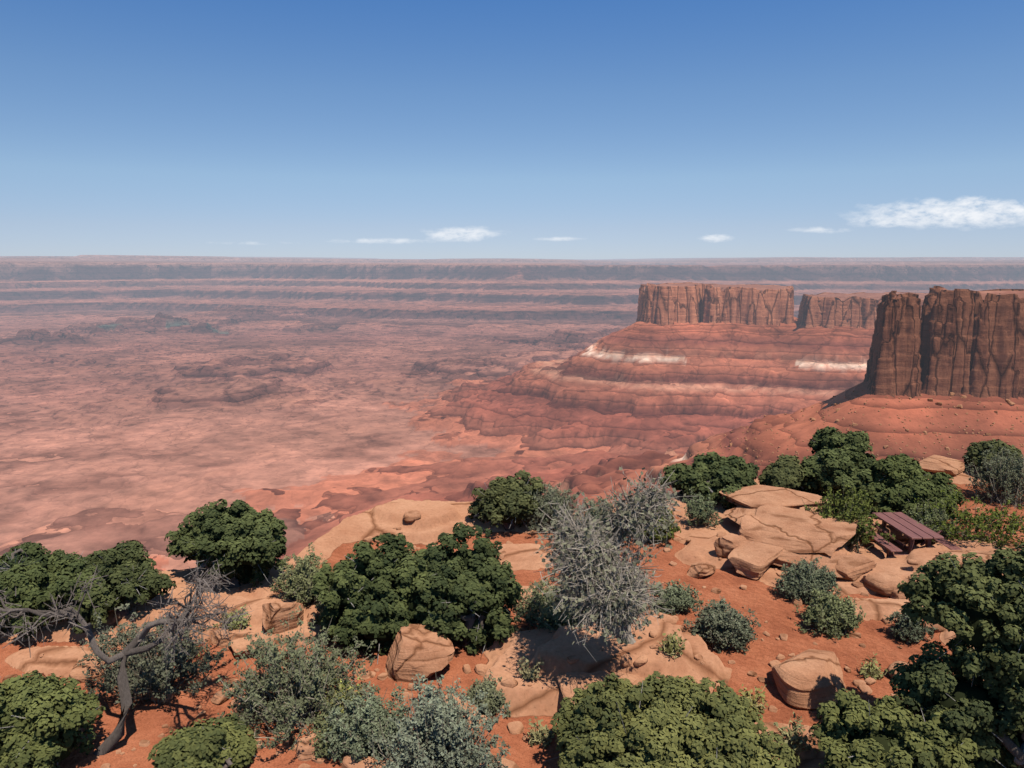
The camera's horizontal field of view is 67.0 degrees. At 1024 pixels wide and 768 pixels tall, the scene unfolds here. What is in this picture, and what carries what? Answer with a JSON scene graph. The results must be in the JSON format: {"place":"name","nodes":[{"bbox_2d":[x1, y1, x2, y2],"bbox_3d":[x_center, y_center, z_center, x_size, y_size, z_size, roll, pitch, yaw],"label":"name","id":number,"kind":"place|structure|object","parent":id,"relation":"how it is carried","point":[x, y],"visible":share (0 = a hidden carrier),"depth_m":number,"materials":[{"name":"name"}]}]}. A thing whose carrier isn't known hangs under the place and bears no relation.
{"place":"outdoors","nodes":[
{"label":"outdoors","id":0,"kind":"place"},
{"bbox_2d":[0,255,1023,570],"bbox_3d":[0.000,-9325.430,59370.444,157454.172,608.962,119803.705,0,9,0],"label":"terrain","id":1,"kind":"structure","parent":0,"point":[148,403],"depth_m":2264.07,"materials":[{"name":"red stone"}]},
{"bbox_2d":[690,390,1023,471],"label":"talus boulders","id":2,"kind":"object","parent":1,"relation":"on","point":[1008,401],"visible":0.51,"depth_m":802.20,"materials":[{"name":"stone"}]},
{"bbox_2d":[863,291,921,397],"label":"rock butte","id":3,"kind":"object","parent":1,"relation":"on","point":[893,368],"depth_m":821.17,"materials":[{"name":"brown stone"}]},
{"bbox_2d":[919,286,1023,399],"bbox_3d":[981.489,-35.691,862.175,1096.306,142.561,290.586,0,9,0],"label":"mesa cliff","id":4,"kind":"structure","parent":1,"relation":"on","point":[972,343],"depth_m":816.17,"materials":[{"name":"brown stone"}]},
{"bbox_2d":[940,288,1023,302],"bbox_3d":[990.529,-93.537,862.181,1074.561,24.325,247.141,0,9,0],"label":"butte top","id":5,"kind":"object","parent":4,"relation":"attached to","point":[1020,294],"visible":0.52,"depth_m":848.93,"materials":[{"name":"brown stone"}]},
{"bbox_2d":[0,464,1023,767],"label":"ground","id":6,"kind":"structure","parent":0,"point":[542,696],"depth_m":12.91,"materials":[{"name":"orange stone"}]},
{"bbox_2d":[0,670,105,767],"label":"juniper","id":7,"kind":"object","parent":6,"relation":"on","point":[43,720],"visible":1,"depth_m":9.43,"materials":[{"name":"green plant"}]},
{"bbox_2d":[0,541,111,639],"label":"juniper","id":8,"kind":"object","parent":6,"relation":"on","point":[35,574],"visible":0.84,"depth_m":13.19,"materials":[{"name":"green plant"}]},
{"bbox_2d":[49,540,176,634],"bbox_3d":[-7.065,3.521,13.702,1.546,1.517,1.924,7,11,36],"label":"juniper","id":9,"kind":"object","parent":6,"relation":"on","point":[128,567],"visible":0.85,"depth_m":13.50,"materials":[{"name":"green plant"}]},
{"bbox_2d":[0,555,251,755],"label":"dead snag","id":10,"kind":"object","parent":6,"relation":"on","point":[185,618],"visible":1,"depth_m":10.29,"materials":[{"name":"grey wood"}]},
{"bbox_2d":[77,600,234,710],"bbox_3d":[-5.437,4.019,11.848,2.228,1.562,2.270,0,9,0],"label":"sage","id":11,"kind":"object","parent":6,"relation":"on","point":[153,680],"visible":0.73,"depth_m":11.52,"materials":[{"name":"green plant"}]},
{"bbox_2d":[175,604,207,614],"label":"boulder","id":12,"kind":"object","parent":6,"relation":"on","point":[194,610],"visible":0.09,"depth_m":13.78,"materials":[{"name":"stone"}]},
{"bbox_2d":[147,713,257,767],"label":"juniper","id":13,"kind":"object","parent":6,"relation":"on","point":[220,744],"visible":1,"depth_m":9.73,"materials":[{"name":"green plant"}]},
{"bbox_2d":[210,630,232,646],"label":"boulder","id":14,"kind":"object","parent":6,"relation":"on","point":[218,639],"visible":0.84,"depth_m":13.24,"materials":[{"name":"stone"}]},
{"bbox_2d":[164,499,287,589],"bbox_3d":[-5.641,3.301,15.301,2.647,2.226,2.141,0,9,0],"label":"juniper bush","id":15,"kind":"object","parent":6,"relation":"on","point":[244,540],"visible":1,"depth_m":14.83,"materials":[{"name":"green plant"}]},
{"bbox_2d":[213,604,251,630],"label":"shrub","id":16,"kind":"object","parent":6,"relation":"on","point":[243,621],"depth_m":13.50,"materials":[{"name":"green plant"}]},
{"bbox_2d":[230,634,275,657],"bbox_3d":[-4.360,4.431,13.091,0.766,0.339,0.631,-6,11,-32],"label":"rock","id":17,"kind":"object","parent":6,"relation":"on","point":[239,644],"visible":0.51,"depth_m":12.91,"materials":[{"name":"stone"}]},
{"bbox_2d":[262,602,303,633],"bbox_3d":[-4.035,4.097,13.577,0.637,0.744,0.798,0,9,0],"label":"boulder","id":18,"kind":"object","parent":6,"relation":"on","point":[274,614],"visible":0.76,"depth_m":13.33,"materials":[{"name":"stone"}]},
{"bbox_2d":[216,605,379,754],"bbox_3d":[-3.074,4.168,11.243,2.403,1.536,2.747,0,9,0],"label":"sage","id":19,"kind":"object","parent":6,"relation":"on","point":[304,695],"visible":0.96,"depth_m":10.95,"materials":[{"name":"green plant"}]},
{"bbox_2d":[267,542,334,606],"bbox_3d":[-3.814,3.575,14.489,1.276,1.074,1.309,-8,12,-41],"label":"sage","id":20,"kind":"object","parent":6,"relation":"on","point":[299,583],"visible":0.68,"depth_m":14.27,"materials":[{"name":"green plant"}]},
{"bbox_2d":[296,731,325,760],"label":"boulder","id":21,"kind":"object","parent":6,"relation":"on","point":[305,749],"visible":0.45,"depth_m":10.32,"materials":[{"name":"stone"}]},
{"bbox_2d":[315,605,324,625],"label":"grass tuft","id":22,"kind":"object","parent":6,"relation":"on","point":[322,609],"visible":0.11,"depth_m":13.74,"materials":[{"name":"green plant"}]},
{"bbox_2d":[309,587,338,625],"bbox_3d":[-3.055,3.961,14.055,1.152,0.683,1.210,0,9,0],"label":"shrub","id":23,"kind":"object","parent":6,"relation":"on","point":[320,607],"visible":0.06,"depth_m":13.93,"materials":[{"name":"green plant"}]},
{"bbox_2d":[308,711,360,759],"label":"sage","id":24,"kind":"object","parent":6,"relation":"on","point":[322,750],"visible":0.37,"depth_m":10.30,"materials":[{"name":"green plant"}]},
{"bbox_2d":[315,673,364,716],"bbox_3d":[-2.406,4.581,11.212,0.868,0.713,0.885,0,9,0],"label":"shrub","id":25,"kind":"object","parent":6,"relation":"on","point":[343,685],"depth_m":11.16,"materials":[{"name":"green plant"}]},
{"bbox_2d":[317,682,407,763],"bbox_3d":[-1.936,4.515,10.466,1.317,1.084,1.287,-9,13,-44],"label":"sage","id":26,"kind":"object","parent":6,"relation":"on","point":[361,720],"visible":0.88,"depth_m":10.21,"materials":[{"name":"green plant"}]},
{"bbox_2d":[311,533,445,663],"bbox_3d":[-2.150,3.664,13.535,2.539,2.277,2.369,0,9,0],"label":"juniper","id":27,"kind":"object","parent":6,"relation":"on","point":[372,595],"visible":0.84,"depth_m":12.90,"materials":[{"name":"green plant"}]},
{"bbox_2d":[385,624,454,682],"bbox_3d":[-1.515,4.410,12.508,1.200,0.846,0.944,0,9,0],"label":"boulder","id":28,"kind":"object","parent":6,"relation":"on","point":[415,649],"visible":0.89,"depth_m":12.21,"materials":[{"name":"stone"}]},
{"bbox_2d":[367,670,510,767],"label":"sage","id":29,"kind":"object","parent":6,"relation":"on","point":[438,725],"visible":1,"depth_m":9.52,"materials":[{"name":"plant"}]},
{"bbox_2d":[399,522,524,654],"bbox_3d":[-0.898,3.607,13.300,2.228,2.446,1.814,0,9,0],"label":"juniper","id":30,"kind":"object","parent":6,"relation":"on","point":[479,586],"visible":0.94,"depth_m":12.84,"materials":[{"name":"green plant"}]},
{"bbox_2d":[454,669,510,721],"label":"sage","id":31,"kind":"object","parent":6,"relation":"on","point":[494,700],"visible":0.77,"depth_m":11.30,"materials":[{"name":"green plant"}]},
{"bbox_2d":[0,504,1011,767],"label":"rocks","id":32,"kind":"object","parent":6,"relation":"on","point":[884,584],"visible":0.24,"depth_m":12.18,"materials":[{"name":"stone"}]},
{"bbox_2d":[467,470,544,530],"bbox_3d":[-0.126,2.917,18.587,1.909,1.528,1.774,0,9,0],"label":"juniper bush","id":33,"kind":"object","parent":6,"relation":"on","point":[508,502],"visible":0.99,"depth_m":18.30,"materials":[{"name":"green plant"}]},
{"bbox_2d":[516,656,544,680],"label":"shrub","id":34,"kind":"object","parent":6,"relation":"on","point":[530,673],"visible":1,"depth_m":11.59,"materials":[{"name":"green plant"}]},
{"bbox_2d":[527,716,557,747],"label":"shrub","id":35,"kind":"object","parent":6,"relation":"on","point":[537,736],"visible":0.96,"depth_m":10.58,"materials":[{"name":"green plant"}]},
{"bbox_2d":[525,477,580,531],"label":"sage","id":36,"kind":"object","parent":6,"relation":"on","point":[553,495],"visible":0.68,"depth_m":18.32,"materials":[{"name":"plant"}]},
{"bbox_2d":[510,571,598,633],"bbox_3d":[0.791,3.821,13.773,1.899,1.170,2.124,0,9,0],"label":"sage","id":37,"kind":"object","parent":6,"relation":"on","point":[541,614],"visible":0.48,"depth_m":13.39,"materials":[{"name":"green plant"}]},
{"bbox_2d":[557,671,643,703],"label":"slab","id":38,"kind":"structure","parent":6,"relation":"on","point":[569,682],"depth_m":11.34,"materials":[{"name":"stone"}]},
{"bbox_2d":[574,495,629,537],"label":"sage","id":39,"kind":"object","parent":6,"relation":"on","point":[590,503],"visible":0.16,"depth_m":17.84,"materials":[{"name":"plant"}]},
{"bbox_2d":[534,467,696,660],"bbox_3d":[1.522,2.822,11.436,2.547,2.906,2.731,0,9,0],"label":"grey tree","id":40,"kind":"object","parent":6,"relation":"on","point":[604,582],"visible":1,"depth_m":10.87,"materials":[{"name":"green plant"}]},
{"bbox_2d":[631,494,680,544],"bbox_3d":[3.308,3.137,17.794,1.265,1.166,1.362,0,9,0],"label":"shrub","id":41,"kind":"object","parent":6,"relation":"on","point":[669,536],"visible":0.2,"depth_m":17.65,"materials":[{"name":"green plant"}]},
{"bbox_2d":[657,629,686,658],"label":"shrub","id":42,"kind":"object","parent":6,"relation":"on","point":[671,646],"visible":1,"depth_m":11.69,"materials":[{"name":"green plant"}]},
{"bbox_2d":[547,671,799,767],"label":"juniper","id":43,"kind":"object","parent":6,"relation":"on","point":[663,721],"visible":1,"depth_m":9.12,"materials":[{"name":"green plant"}]},
{"bbox_2d":[646,579,703,615],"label":"sage","id":44,"kind":"object","parent":6,"relation":"on","point":[677,598],"visible":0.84,"depth_m":14.14,"materials":[{"name":"green plant"}]},
{"bbox_2d":[687,562,715,578],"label":"boulder","id":45,"kind":"object","parent":6,"relation":"on","point":[697,570],"visible":0.94,"depth_m":15.89,"materials":[{"name":"stone"}]},
{"bbox_2d":[682,488,722,528],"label":"sage","id":46,"kind":"object","parent":6,"relation":"on","point":[702,511],"visible":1,"depth_m":18.62,"materials":[{"name":"green plant"}]},
{"bbox_2d":[660,451,759,509],"bbox_3d":[5.516,2.473,20.807,2.306,1.387,2.416,-8,12,-42],"label":"juniper","id":47,"kind":"object","parent":6,"relation":"on","point":[713,474],"visible":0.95,"depth_m":20.34,"materials":[{"name":"green plant"}]},
{"bbox_2d":[683,594,760,654],"bbox_3d":[3.603,4.033,13.075,1.182,0.877,1.170,7,11,36],"label":"sage","id":48,"kind":"object","parent":6,"relation":"on","point":[722,627],"visible":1,"depth_m":12.86,"materials":[{"name":"green plant"}]},
{"bbox_2d":[714,533,746,557],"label":"boulder","id":49,"kind":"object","parent":6,"relation":"on","point":[725,545],"depth_m":16.68,"materials":[{"name":"stone"}]},
{"bbox_2d":[724,506,755,524],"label":"rock","id":50,"kind":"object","parent":6,"relation":"on","point":[736,514],"depth_m":18.58,"materials":[{"name":"stone"}]},
{"bbox_2d":[719,484,827,508],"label":"slab","id":51,"kind":"structure","parent":50,"relation":"on","point":[754,496],"depth_m":19.10,"materials":[{"name":"stone"}]},
{"bbox_2d":[737,684,767,712],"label":"shrub","id":52,"kind":"object","parent":6,"relation":"on","point":[748,695],"visible":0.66,"depth_m":11.20,"materials":[{"name":"green plant"}]},
{"bbox_2d":[728,540,782,579],"bbox_3d":[5.073,3.662,16.307,0.993,0.486,1.335,8,12,42],"label":"boulder","id":53,"kind":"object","parent":6,"relation":"on","point":[753,560],"depth_m":15.93,"materials":[{"name":"stone"}]},
{"bbox_2d":[758,454,804,490],"bbox_3d":[7.216,2.480,20.771,1.074,1.255,1.465,-2,9,-11],"label":"juniper","id":54,"kind":"object","parent":6,"relation":"on","point":[784,471],"visible":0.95,"depth_m":20.35,"materials":[{"name":"green plant"}]},
{"bbox_2d":[773,712,816,754],"bbox_3d":[3.653,4.493,9.905,0.477,0.471,0.493,-2,9,-11],"label":"shrub","id":55,"kind":"object","parent":6,"relation":"on","point":[793,736],"visible":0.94,"depth_m":9.89,"materials":[{"name":"green plant"}]},
{"bbox_2d":[773,557,841,603],"bbox_3d":[5.679,3.734,14.941,1.225,0.936,1.169,2,9,12],"label":"sage","id":56,"kind":"object","parent":6,"relation":"on","point":[801,579],"visible":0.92,"depth_m":14.74,"materials":[{"name":"green plant"}]},
{"bbox_2d":[771,649,846,709],"bbox_3d":[4.541,4.473,11.716,1.173,0.634,1.194,0,9,0],"label":"boulder","id":57,"kind":"object","parent":6,"relation":"on","point":[810,679],"visible":0.92,"depth_m":11.35,"materials":[{"name":"stone"}]},
{"bbox_2d":[772,548,846,577],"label":"slab","id":58,"kind":"structure","parent":6,"relation":"on","point":[830,561],"depth_m":16.05,"materials":[{"name":"stone"}]},
{"bbox_2d":[738,514,761,538],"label":"rock","id":59,"kind":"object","parent":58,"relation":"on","point":[750,526],"depth_m":16.97,"materials":[{"name":"stone"}]},
{"bbox_2d":[747,505,857,555],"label":"slab","id":60,"kind":"structure","parent":58,"relation":"on","point":[794,530],"depth_m":16.70,"materials":[{"name":"stone"}]},
{"bbox_2d":[793,584,865,639],"bbox_3d":[5.558,3.975,13.547,1.188,0.858,1.122,-9,12,-43],"label":"sage","id":61,"kind":"object","parent":6,"relation":"on","point":[831,614],"visible":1,"depth_m":13.37,"materials":[{"name":"green plant"}]},
{"bbox_2d":[799,507,861,531],"bbox_3d":[7.449,3.200,17.997,1.392,0.468,0.960,0,9,0],"label":"rock","id":62,"kind":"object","parent":6,"relation":"on","point":[803,508],"depth_m":18.24,"materials":[{"name":"stone"}]},
{"bbox_2d":[796,426,876,512],"bbox_3d":[8.851,2.390,20.781,2.651,2.323,2.221,0,9,0],"label":"juniper","id":63,"kind":"object","parent":6,"relation":"on","point":[839,460],"visible":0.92,"depth_m":20.48,"materials":[{"name":"green plant"}]},
{"bbox_2d":[801,484,895,552],"bbox_3d":[7.515,2.960,17.302,1.682,1.457,1.474,0,9,0],"label":"shrub","id":64,"kind":"object","parent":6,"relation":"on","point":[850,509],"visible":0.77,"depth_m":17.21,"materials":[{"name":"green plant"}]},
{"bbox_2d":[835,553,876,580],"bbox_3d":[6.995,3.799,15.939,0.962,0.398,0.509,-5,11,-30],"label":"boulder","id":65,"kind":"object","parent":6,"relation":"on","point":[852,567],"depth_m":15.76,"materials":[{"name":"stone"}]},
{"bbox_2d":[860,575,868,588],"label":"boulder","id":66,"kind":"object","parent":6,"relation":"on","point":[862,581],"visible":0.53,"depth_m":15.51,"materials":[{"name":"stone"}]},
{"bbox_2d":[860,652,887,678],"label":"grass tuft","id":67,"kind":"object","parent":6,"relation":"on","point":[873,672],"visible":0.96,"depth_m":12.03,"materials":[{"name":"green plant"}]},
{"bbox_2d":[866,523,908,542],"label":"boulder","id":68,"kind":"object","parent":6,"relation":"on","point":[901,537],"visible":0.46,"depth_m":17.67,"materials":[{"name":"stone"}]},
{"bbox_2d":[810,688,979,767],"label":"juniper","id":69,"kind":"object","parent":6,"relation":"on","point":[855,731],"visible":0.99,"depth_m":8.72,"materials":[{"name":"green plant"}]},
{"bbox_2d":[890,589,908,599],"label":"boulder","id":70,"kind":"object","parent":6,"relation":"on","point":[896,595],"visible":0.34,"depth_m":14.91,"materials":[{"name":"stone"}]},
{"bbox_2d":[856,453,965,521],"bbox_3d":[10.044,2.785,19.807,2.338,1.909,2.416,-7,12,-38],"label":"juniper","id":71,"kind":"object","parent":6,"relation":"on","point":[899,482],"visible":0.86,"depth_m":19.43,"materials":[{"name":"green plant"}]},
{"bbox_2d":[884,608,937,643],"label":"sage","id":72,"kind":"object","parent":6,"relation":"on","point":[904,629],"visible":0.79,"depth_m":13.14,"materials":[{"name":"green plant"}]},
{"bbox_2d":[861,512,961,556],"bbox_3d":[8.816,3.477,17.346,1.593,0.696,1.665,0,9,-3],"label":"picnic table","id":73,"kind":"object","parent":6,"relation":"on","point":[907,526],"visible":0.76,"depth_m":17.01,"materials":[{"name":"brown wood"}]},
{"bbox_2d":[904,575,923,582],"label":"boulder","id":74,"kind":"object","parent":6,"relation":"on","point":[906,579],"visible":0.13,"depth_m":15.28,"materials":[{"name":"stone"}]},
{"bbox_2d":[899,499,963,544],"bbox_3d":[9.676,3.252,17.811,1.426,1.016,1.440,0,9,0],"label":"shrub","id":75,"kind":"object","parent":6,"relation":"on","point":[929,521],"visible":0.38,"depth_m":17.75,"materials":[{"name":"green plant"}]},
{"bbox_2d":[919,455,965,475],"bbox_3d":[13.032,2.509,23.510,1.458,0.444,1.147,-8,12,-42],"label":"boulder","id":76,"kind":"object","parent":6,"relation":"on","point":[938,463],"visible":0.87,"depth_m":23.23,"materials":[{"name":"stone"}]},
{"bbox_2d":[932,551,974,566],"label":"boulder","id":77,"kind":"object","parent":6,"relation":"on","point":[960,557],"visible":0.08,"depth_m":15.84,"materials":[{"name":"stone"}]},
{"bbox_2d":[888,543,1023,767],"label":"juniper","id":78,"kind":"object","parent":6,"relation":"on","point":[977,603],"visible":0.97,"depth_m":8.90,"materials":[{"name":"green plant"}]},
{"bbox_2d":[903,486,1023,551],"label":"shrub","id":79,"kind":"object","parent":6,"relation":"on","point":[997,525],"visible":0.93,"depth_m":17.11,"materials":[{"name":"green plant"}]},
{"bbox_2d":[938,549,1007,561],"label":"slab","id":80,"kind":"structure","parent":6,"relation":"on","point":[985,555],"depth_m":16.01,"materials":[{"name":"stone"}]},
{"bbox_2d":[962,439,1023,478],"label":"juniper","id":81,"kind":"object","parent":6,"relation":"on","point":[974,452],"visible":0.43,"depth_m":22.95,"materials":[{"name":"green plant"}]},
{"bbox_2d":[965,444,1023,508],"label":"sage","id":82,"kind":"object","parent":6,"relation":"on","point":[1000,485],"visible":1,"depth_m":20.63,"materials":[{"name":"plant"}]},
{"bbox_2d":[0,0,1023,258],"label":"sky","id":83,"kind":"structure","parent":0,"point":[380,129],"materials":[{"name":"blue"}]},
{"bbox_2d":[636,282,793,325],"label":"mesa cliff","id":84,"kind":"structure","parent":0,"point":[671,305],"depth_m":2286.79,"materials":[{"name":"brown stone"}]},
{"bbox_2d":[643,283,790,292],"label":"butte top","id":85,"kind":"object","parent":84,"relation":"on","point":[761,288],"visible":0.76,"depth_m":2391.17,"materials":[{"name":"brown stone"}]},
{"bbox_2d":[797,292,928,328],"bbox_3d":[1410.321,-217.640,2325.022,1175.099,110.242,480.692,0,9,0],"label":"mesa cliff","id":86,"kind":"structure","parent":0,"point":[832,312],"depth_m":2173.01,"materials":[{"name":"brown stone"}]},
{"bbox_2d":[811,293,926,301],"bbox_3d":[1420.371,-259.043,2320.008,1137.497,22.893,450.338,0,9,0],"label":"butte top","id":87,"kind":"object","parent":86,"relation":"attached to","point":[876,296],"visible":0.34,"depth_m":2340.30,"materials":[{"name":"brown stone"}]}
]}

